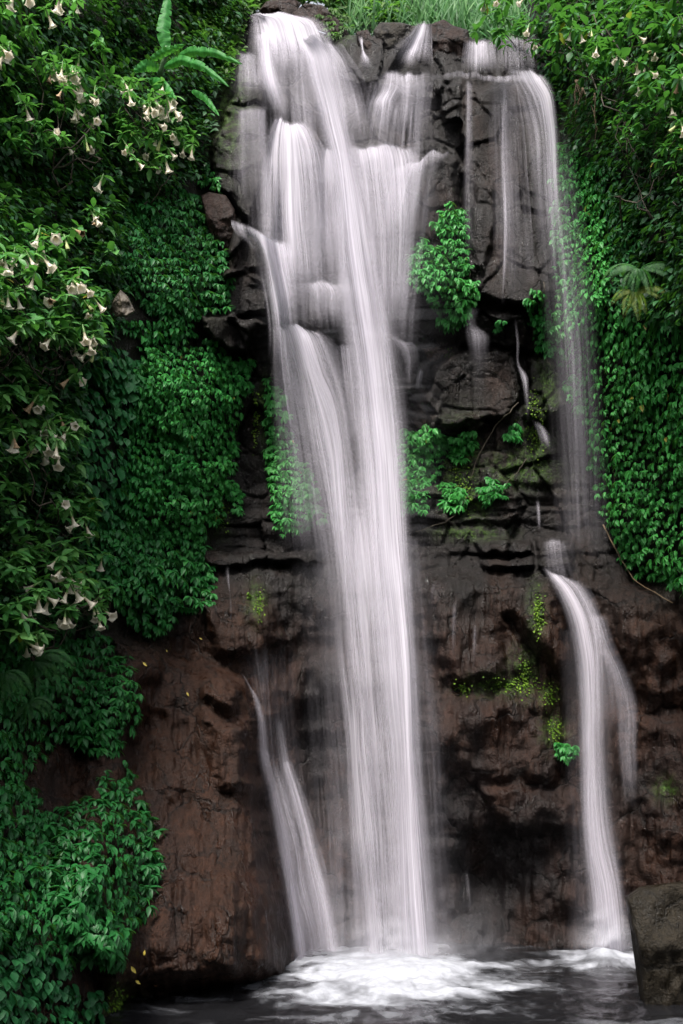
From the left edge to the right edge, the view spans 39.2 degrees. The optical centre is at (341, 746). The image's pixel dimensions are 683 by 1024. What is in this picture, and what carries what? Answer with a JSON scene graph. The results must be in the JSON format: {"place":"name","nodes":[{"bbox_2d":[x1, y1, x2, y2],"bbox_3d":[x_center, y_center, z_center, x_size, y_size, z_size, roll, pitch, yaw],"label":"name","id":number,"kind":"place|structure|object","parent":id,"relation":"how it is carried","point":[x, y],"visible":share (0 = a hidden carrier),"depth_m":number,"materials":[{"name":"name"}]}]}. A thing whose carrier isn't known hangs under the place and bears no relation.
{"place":"outdoors","nodes":[
{"label":"outdoors","id":0,"kind":"place"},
{"bbox_2d":[0,0,682,1023],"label":"cliff","id":1,"kind":"structure","parent":0,"point":[238,744],"depth_m":16.10,"materials":[{"name":"brown stone"}]},
{"bbox_2d":[0,927,9,986],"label":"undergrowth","id":2,"kind":"object","parent":1,"relation":"on","point":[1,983],"visible":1,"depth_m":9.02,"materials":[{"name":"green plant"}]},
{"bbox_2d":[0,669,33,709],"bbox_3d":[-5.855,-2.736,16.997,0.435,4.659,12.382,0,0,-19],"label":"fern","id":3,"kind":"object","parent":1,"relation":"attached to","point":[9,679],"visible":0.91,"depth_m":11.30,"materials":[{"name":"green plant"}]},
{"bbox_2d":[9,697,56,730],"bbox_3d":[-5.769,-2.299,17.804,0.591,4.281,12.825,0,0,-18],"label":"fern","id":4,"kind":"object","parent":1,"relation":"attached to","point":[35,703],"visible":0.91,"depth_m":11.86,"materials":[{"name":"green plant"}]},
{"bbox_2d":[3,649,75,700],"bbox_3d":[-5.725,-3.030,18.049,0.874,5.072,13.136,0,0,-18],"label":"fern","id":5,"kind":"object","parent":1,"relation":"attached to","point":[42,663],"visible":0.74,"depth_m":12.02,"materials":[{"name":"green plant"}]},
{"bbox_2d":[0,363,104,563],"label":"angels trumpet","id":6,"kind":"object","parent":1,"relation":"attached to","point":[48,436],"visible":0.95,"depth_m":11.96,"materials":[{"name":"green plant"}]},
{"bbox_2d":[0,944,109,1023],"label":"broad leaf creeper","id":7,"kind":"object","parent":1,"relation":"attached to","point":[13,1003],"visible":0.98,"depth_m":9.87,"materials":[{"name":"green plant"}]},
{"bbox_2d":[0,315,112,423],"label":"angels trumpet","id":8,"kind":"object","parent":1,"relation":"on","point":[51,338],"visible":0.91,"depth_m":11.84,"materials":[{"name":"green plant"}]},
{"bbox_2d":[0,545,117,659],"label":"angels trumpet","id":9,"kind":"object","parent":1,"relation":"attached to","point":[19,578],"visible":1,"depth_m":12.13,"materials":[{"name":"green plant"}]},
{"bbox_2d":[0,0,119,198],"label":"angels trumpet","id":10,"kind":"object","parent":1,"relation":"attached to","point":[72,78],"visible":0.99,"depth_m":12.96,"materials":[{"name":"green plant"}]},
{"bbox_2d":[0,174,124,398],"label":"angels trumpet","id":11,"kind":"object","parent":1,"relation":"attached to","point":[76,289],"visible":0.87,"depth_m":12.08,"materials":[{"name":"green plant"}]},
{"bbox_2d":[0,629,144,793],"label":"climbing vine","id":12,"kind":"object","parent":1,"relation":"attached to","point":[79,739],"visible":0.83,"depth_m":13.29,"materials":[{"name":"green plant"}]},
{"bbox_2d":[0,769,167,974],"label":"climbing vine","id":13,"kind":"object","parent":1,"relation":"attached to","point":[80,920],"visible":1,"depth_m":10.94,"materials":[{"name":"green plant"}]},
{"bbox_2d":[62,340,150,531],"bbox_3d":[-3.514,-4.567,14.065,0.677,2.808,2.180,0,0,21],"label":"broad leaf creeper","id":14,"kind":"object","parent":1,"relation":"attached to","point":[120,387],"visible":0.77,"depth_m":14.08,"materials":[{"name":"green plant"}]},
{"bbox_2d":[104,982,132,1012],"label":"moss","id":15,"kind":"object","parent":1,"relation":"on","point":[120,1003],"visible":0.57,"depth_m":11.89,"materials":[{"name":"green plant"}]},
{"bbox_2d":[109,290,134,316],"bbox_3d":[-3.100,-6.288,13.638,0.334,0.471,0.418,0,0,-36],"label":"boulder","id":16,"kind":"object","parent":1,"relation":"on","point":[121,306],"visible":1,"depth_m":13.50,"materials":[{"name":"beige stone"}]},
{"bbox_2d":[0,0,250,648],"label":"undergrowth","id":17,"kind":"object","parent":1,"relation":"on","point":[7,175],"visible":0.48,"depth_m":13.69,"materials":[{"name":"green plant"}]},
{"bbox_2d":[82,512,217,640],"bbox_3d":[-2.938,-2.695,15.272,0.761,2.011,2.916,0,0,39],"label":"climbing vine","id":18,"kind":"object","parent":1,"relation":"attached to","point":[128,581],"visible":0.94,"depth_m":15.10,"materials":[{"name":"green plant"}]},
{"bbox_2d":[111,317,197,346],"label":"climbing vine","id":19,"kind":"object","parent":1,"relation":"attached to","point":[159,326],"visible":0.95,"depth_m":14.91,"materials":[{"name":"green plant"}]},
{"bbox_2d":[109,75,200,206],"bbox_3d":[-2.924,-9.579,15.181,1.196,2.198,2.297,0,0,0],"label":"angels trumpet","id":20,"kind":"object","parent":1,"relation":"attached to","point":[153,107],"visible":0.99,"depth_m":14.80,"materials":[{"name":"green plant"}]},
{"bbox_2d":[111,179,235,328],"bbox_3d":[-2.747,-8.066,15.453,1.093,3.018,2.798,0,0,38],"label":"climbing vine","id":21,"kind":"object","parent":1,"relation":"attached to","point":[161,309],"visible":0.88,"depth_m":15.33,"materials":[{"name":"green plant"}]},
{"bbox_2d":[115,336,256,547],"bbox_3d":[-2.444,-4.981,15.740,0.942,3.628,3.223,0,0,34],"label":"climbing vine","id":22,"kind":"object","parent":1,"relation":"attached to","point":[183,437],"visible":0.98,"depth_m":15.47,"materials":[{"name":"green plant"}]},
{"bbox_2d":[134,0,242,115],"bbox_3d":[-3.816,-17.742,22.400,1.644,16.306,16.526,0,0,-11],"label":"banana plant","id":23,"kind":"object","parent":1,"relation":"on","point":[164,40],"visible":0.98,"depth_m":14.91,"materials":[{"name":"green plant"}]},
{"bbox_2d":[197,164,222,194],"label":"climbing vine","id":24,"kind":"object","parent":1,"relation":"attached to","point":[206,181],"visible":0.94,"depth_m":16.62,"materials":[{"name":"green plant"}]},
{"bbox_2d":[181,0,252,82],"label":"undergrowth","id":25,"kind":"object","parent":1,"relation":"on","point":[226,72],"visible":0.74,"depth_m":17.14,"materials":[{"name":"green plant"}]},
{"bbox_2d":[200,192,236,250],"bbox_3d":[-2.090,-8.988,16.430,0.657,1.130,0.577,0,0,0],"label":"boulder","id":26,"kind":"object","parent":1,"relation":"on","point":[220,216],"visible":0.95,"depth_m":16.24,"materials":[{"name":"stone"}]},
{"bbox_2d":[212,495,233,532],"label":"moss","id":27,"kind":"object","parent":1,"relation":"attached to","point":[223,518],"visible":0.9,"depth_m":16.89,"materials":[{"name":"green plant"}]},
{"bbox_2d":[224,480,245,516],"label":"climbing vine","id":28,"kind":"object","parent":1,"relation":"attached to","point":[232,499],"visible":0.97,"depth_m":16.88,"materials":[{"name":"green plant"}]},
{"bbox_2d":[243,0,268,13],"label":"undergrowth","id":29,"kind":"object","parent":1,"relation":"on","point":[254,6],"visible":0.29,"depth_m":18.51,"materials":[{"name":"green plant"}]},
{"bbox_2d":[251,392,262,447],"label":"moss","id":30,"kind":"object","parent":1,"relation":"attached to","point":[255,402],"visible":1,"depth_m":17.16,"materials":[{"name":"green plant"}]},
{"bbox_2d":[253,587,264,622],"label":"moss","id":31,"kind":"object","parent":1,"relation":"attached to","point":[259,605],"visible":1,"depth_m":15.89,"materials":[{"name":"green plant"}]},
{"bbox_2d":[259,0,301,15],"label":"boulder","id":32,"kind":"object","parent":1,"relation":"on","point":[286,7],"visible":0.84,"depth_m":17.91,"materials":[{"name":"stone"}]},
{"bbox_2d":[261,377,328,537],"bbox_3d":[-0.856,-5.065,16.864,1.271,2.848,0.505,0,0,6],"label":"climbing vine","id":33,"kind":"object","parent":1,"relation":"attached to","point":[284,512],"visible":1,"depth_m":16.84,"materials":[{"name":"green plant"}]},
{"bbox_2d":[257,13,336,264],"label":"waterfall","id":34,"kind":"structure","parent":1,"relation":"on","point":[281,30],"depth_m":16.17,"materials":[{"name":"liquid"}]},
{"bbox_2d":[251,229,347,583],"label":"waterfall","id":35,"kind":"structure","parent":1,"relation":"on","point":[302,339],"depth_m":16.00,"materials":[{"name":"liquid"}]},
{"bbox_2d":[279,782,332,958],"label":"waterfall","id":36,"kind":"structure","parent":1,"relation":"on","point":[297,926],"depth_m":15.09,"materials":[{"name":"liquid"}]},
{"bbox_2d":[292,3,349,37],"bbox_3d":[-0.359,-13.497,17.922,1.165,0.796,0.362,0,0,0],"label":"boulder","id":37,"kind":"object","parent":1,"relation":"on","point":[307,11],"visible":0.76,"depth_m":17.83,"materials":[{"name":"stone"}]},
{"bbox_2d":[315,7,353,40],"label":"rim plant","id":38,"kind":"object","parent":37,"relation":"on","point":[345,20],"visible":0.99,"depth_m":17.77,"materials":[{"name":"green plant"}]},
{"bbox_2d":[296,0,412,33],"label":"undergrowth","id":39,"kind":"object","parent":1,"relation":"on","point":[328,5],"visible":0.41,"depth_m":18.57,"materials":[{"name":"green plant"}]},
{"bbox_2d":[356,30,371,49],"bbox_3d":[0.419,-12.686,17.343,0.308,0.572,0.230,0,0,0],"label":"boulder","id":40,"kind":"object","parent":1,"relation":"on","point":[364,36],"visible":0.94,"depth_m":17.27,"materials":[{"name":"stone"}]},
{"bbox_2d":[304,36,424,956],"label":"waterfall","id":41,"kind":"structure","parent":1,"relation":"on","point":[388,550],"depth_m":15.57,"materials":[{"name":"liquid"}]},
{"bbox_2d":[358,24,425,211],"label":"waterfall","id":42,"kind":"structure","parent":1,"relation":"on","point":[387,153],"depth_m":16.11,"materials":[{"name":"liquid"}]},
{"bbox_2d":[373,22,415,49],"bbox_3d":[0.969,-12.836,17.360,0.790,0.627,0.321,0,0,0],"label":"boulder","id":43,"kind":"object","parent":1,"relation":"on","point":[389,34],"visible":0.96,"depth_m":17.27,"materials":[{"name":"grey stone"}]},
{"bbox_2d":[404,237,441,302],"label":"climbing vine","id":44,"kind":"object","parent":1,"relation":"attached to","point":[422,248],"visible":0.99,"depth_m":15.90,"materials":[{"name":"green plant"}]},
{"bbox_2d":[317,0,530,39],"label":"grass","id":45,"kind":"structure","parent":1,"relation":"on","point":[464,14],"depth_m":18.52,"materials":[{"name":"green plant"}]},
{"bbox_2d":[422,347,448,362],"bbox_3d":[1.645,-6.904,16.883,0.483,0.292,0.233,0,0,0],"label":"boulder","id":46,"kind":"object","parent":1,"relation":"on","point":[433,354],"visible":1,"depth_m":16.82,"materials":[{"name":"grey stone"}]},
{"bbox_2d":[393,424,479,516],"bbox_3d":[1.639,-4.803,16.754,1.616,1.722,0.782,0,0,0],"label":"climbing vine","id":47,"kind":"object","parent":1,"relation":"attached to","point":[425,442],"visible":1,"depth_m":16.75,"materials":[{"name":"green plant"}]},
{"bbox_2d":[416,494,468,531],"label":"twig","id":48,"kind":"object","parent":1,"relation":"attached to","point":[449,518],"visible":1,"depth_m":16.55,"materials":[{"name":"brown wood"}]},
{"bbox_2d":[430,20,470,57],"bbox_3d":[2.014,-12.994,17.713,0.765,0.904,0.543,0,0,0],"label":"boulder","id":49,"kind":"object","parent":1,"relation":"on","point":[447,37],"visible":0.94,"depth_m":17.55,"materials":[{"name":"stone"}]},
{"bbox_2d":[425,201,480,334],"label":"climbing vine","id":50,"kind":"object","parent":1,"relation":"attached to","point":[459,315],"visible":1,"depth_m":16.19,"materials":[{"name":"green plant"}]},
{"bbox_2d":[450,464,475,517],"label":"moss","id":51,"kind":"object","parent":1,"relation":"on","point":[470,499],"visible":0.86,"depth_m":16.76,"materials":[{"name":"green plant"}]},
{"bbox_2d":[453,679,472,696],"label":"moss","id":52,"kind":"object","parent":1,"relation":"on","point":[461,688],"visible":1,"depth_m":15.68,"materials":[{"name":"green plant"}]},
{"bbox_2d":[475,477,509,508],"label":"climbing vine","id":53,"kind":"object","parent":1,"relation":"attached to","point":[492,495],"visible":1,"depth_m":16.60,"materials":[{"name":"green plant"}]},
{"bbox_2d":[470,402,518,479],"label":"twig","id":54,"kind":"object","parent":1,"relation":"attached to","point":[491,433],"visible":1,"depth_m":16.68,"materials":[{"name":"brown wood"}]},
{"bbox_2d":[492,320,506,333],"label":"climbing vine","id":55,"kind":"object","parent":1,"relation":"attached to","point":[498,328],"visible":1,"depth_m":16.41,"materials":[{"name":"green plant"}]},
{"bbox_2d":[502,423,523,443],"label":"climbing vine","id":56,"kind":"object","parent":1,"relation":"attached to","point":[510,437],"visible":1,"depth_m":16.76,"materials":[{"name":"green plant"}]},
{"bbox_2d":[503,459,526,492],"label":"twig","id":57,"kind":"object","parent":1,"relation":"attached to","point":[515,474],"visible":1,"depth_m":16.72,"materials":[{"name":"brown wood"}]},
{"bbox_2d":[475,43,555,381],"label":"waterfall","id":58,"kind":"structure","parent":1,"relation":"attached to","point":[540,86],"depth_m":15.64,"materials":[{"name":"liquid"}]},
{"bbox_2d":[482,676,549,693],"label":"moss","id":59,"kind":"object","parent":1,"relation":"attached to","point":[514,684],"visible":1,"depth_m":15.80,"materials":[{"name":"green plant"}]},
{"bbox_2d":[517,658,530,700],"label":"moss","id":60,"kind":"object","parent":1,"relation":"on","point":[525,673],"visible":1,"depth_m":15.85,"materials":[{"name":"green plant"}]},
{"bbox_2d":[520,410,549,470],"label":"moss","id":61,"kind":"object","parent":1,"relation":"on","point":[533,439],"visible":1,"depth_m":16.93,"materials":[{"name":"green plant"}]},
{"bbox_2d":[526,387,544,425],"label":"moss","id":62,"kind":"object","parent":1,"relation":"attached to","point":[537,407],"visible":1,"depth_m":16.70,"materials":[{"name":"green plant"}]},
{"bbox_2d":[531,585,546,640],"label":"moss","id":63,"kind":"object","parent":1,"relation":"on","point":[537,614],"visible":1,"depth_m":15.38,"materials":[{"name":"green plant"}]},
{"bbox_2d":[522,289,559,359],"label":"climbing vine","id":64,"kind":"object","parent":1,"relation":"attached to","point":[547,324],"visible":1,"depth_m":16.39,"materials":[{"name":"green plant"}]},
{"bbox_2d":[543,282,550,366],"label":"twig","id":65,"kind":"object","parent":1,"relation":"attached to","point":[545,317],"visible":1,"depth_m":16.36,"materials":[{"name":"brown wood"}]},
{"bbox_2d":[538,682,559,708],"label":"moss","id":66,"kind":"object","parent":1,"relation":"attached to","point":[551,689],"visible":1,"depth_m":15.88,"materials":[{"name":"green plant"}]},
{"bbox_2d":[546,712,561,742],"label":"moss","id":67,"kind":"object","parent":1,"relation":"attached to","point":[552,734],"visible":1,"depth_m":15.80,"materials":[{"name":"green plant"}]},
{"bbox_2d":[553,742,579,766],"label":"climbing vine","id":68,"kind":"object","parent":1,"relation":"attached to","point":[568,754],"visible":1,"depth_m":15.68,"materials":[{"name":"green plant"}]},
{"bbox_2d":[470,0,682,134],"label":"angels trumpet","id":69,"kind":"object","parent":1,"relation":"attached to","point":[574,31],"visible":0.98,"depth_m":14.51,"materials":[{"name":"green plant"}]},
{"bbox_2d":[574,79,579,119],"bbox_3d":[3.911,-10.739,15.929,0.127,0.708,0.115,0,0,38],"label":"hanging root","id":70,"kind":"object","parent":1,"relation":"hanging from","point":[577,89],"visible":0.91,"depth_m":15.94,"materials":[{"name":"brown plant"}]},
{"bbox_2d":[547,142,612,425],"bbox_3d":[3.870,-7.988,15.951,0.901,4.905,2.115,0,0,0],"label":"climbing vine","id":71,"kind":"object","parent":1,"relation":"attached to","point":[561,252],"visible":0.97,"depth_m":15.98,"materials":[{"name":"green plant"}]},
{"bbox_2d":[578,87,585,110],"bbox_3d":[3.945,-10.592,15.763,0.143,0.493,0.079,0,0,0],"label":"hanging root","id":72,"kind":"object","parent":1,"relation":"hanging from","point":[582,90],"visible":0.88,"depth_m":15.76,"materials":[{"name":"brown plant"}]},
{"bbox_2d":[552,574,619,950],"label":"waterfall","id":73,"kind":"structure","parent":1,"relation":"on","point":[610,924],"depth_m":15.37,"materials":[{"name":"liquid"}]},
{"bbox_2d":[591,93,597,137],"bbox_3d":[4.099,-10.139,15.514,0.109,0.826,0.099,0,0,-32],"label":"hanging root","id":74,"kind":"object","parent":1,"relation":"hanging from","point":[594,99],"visible":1,"depth_m":15.49,"materials":[{"name":"brown plant"}]},
{"bbox_2d":[523,0,682,333],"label":"undergrowth","id":75,"kind":"object","parent":1,"relation":"on","point":[672,210],"visible":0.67,"depth_m":14.52,"materials":[{"name":"green plant"}]},
{"bbox_2d":[590,156,647,314],"bbox_3d":[4.248,-8.069,14.921,0.314,2.954,1.640,0,0,-17],"label":"climbing vine","id":76,"kind":"object","parent":1,"relation":"attached to","point":[605,204],"visible":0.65,"depth_m":14.94,"materials":[{"name":"green plant"}]},
{"bbox_2d":[580,305,682,596],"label":"climbing vine","id":77,"kind":"object","parent":1,"relation":"attached to","point":[660,382],"visible":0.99,"depth_m":15.08,"materials":[{"name":"green plant"}]},
{"bbox_2d":[610,285,665,318],"bbox_3d":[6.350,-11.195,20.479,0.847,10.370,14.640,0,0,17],"label":"fern","id":78,"kind":"object","parent":1,"relation":"attached to","point":[637,295],"visible":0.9,"depth_m":13.65,"materials":[{"name":"green plant"}]},
{"bbox_2d":[603,524,672,602],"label":"twig","id":79,"kind":"object","parent":1,"relation":"attached to","point":[626,566],"visible":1,"depth_m":16.19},
{"bbox_2d":[601,261,676,296],"bbox_3d":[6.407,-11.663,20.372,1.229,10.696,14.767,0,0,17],"label":"fern","id":80,"kind":"object","parent":1,"relation":"attached to","point":[638,274],"visible":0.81,"depth_m":13.60,"materials":[{"name":"green plant"}]},
{"bbox_2d":[606,82,682,243],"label":"angels trumpet","id":81,"kind":"object","parent":1,"relation":"attached to","point":[665,147],"visible":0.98,"depth_m":13.56,"materials":[{"name":"green plant"}]},
{"bbox_2d":[647,319,682,341],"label":"finger leaf plant","id":82,"kind":"object","parent":1,"relation":"on","point":[651,329],"visible":0.58,"depth_m":13.92,"materials":[{"name":"green plant"}]},
{"bbox_2d":[94,941,682,1023],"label":"water","id":83,"kind":"structure","parent":0,"point":[443,982],"depth_m":12.79,"materials":[{"name":"white liquid"}]},
{"bbox_2d":[625,881,682,1005],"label":"boulder","id":84,"kind":"object","parent":83,"relation":"in","point":[655,915],"visible":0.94,"depth_m":12.18,"materials":[{"name":"grey stone"}]}
]}

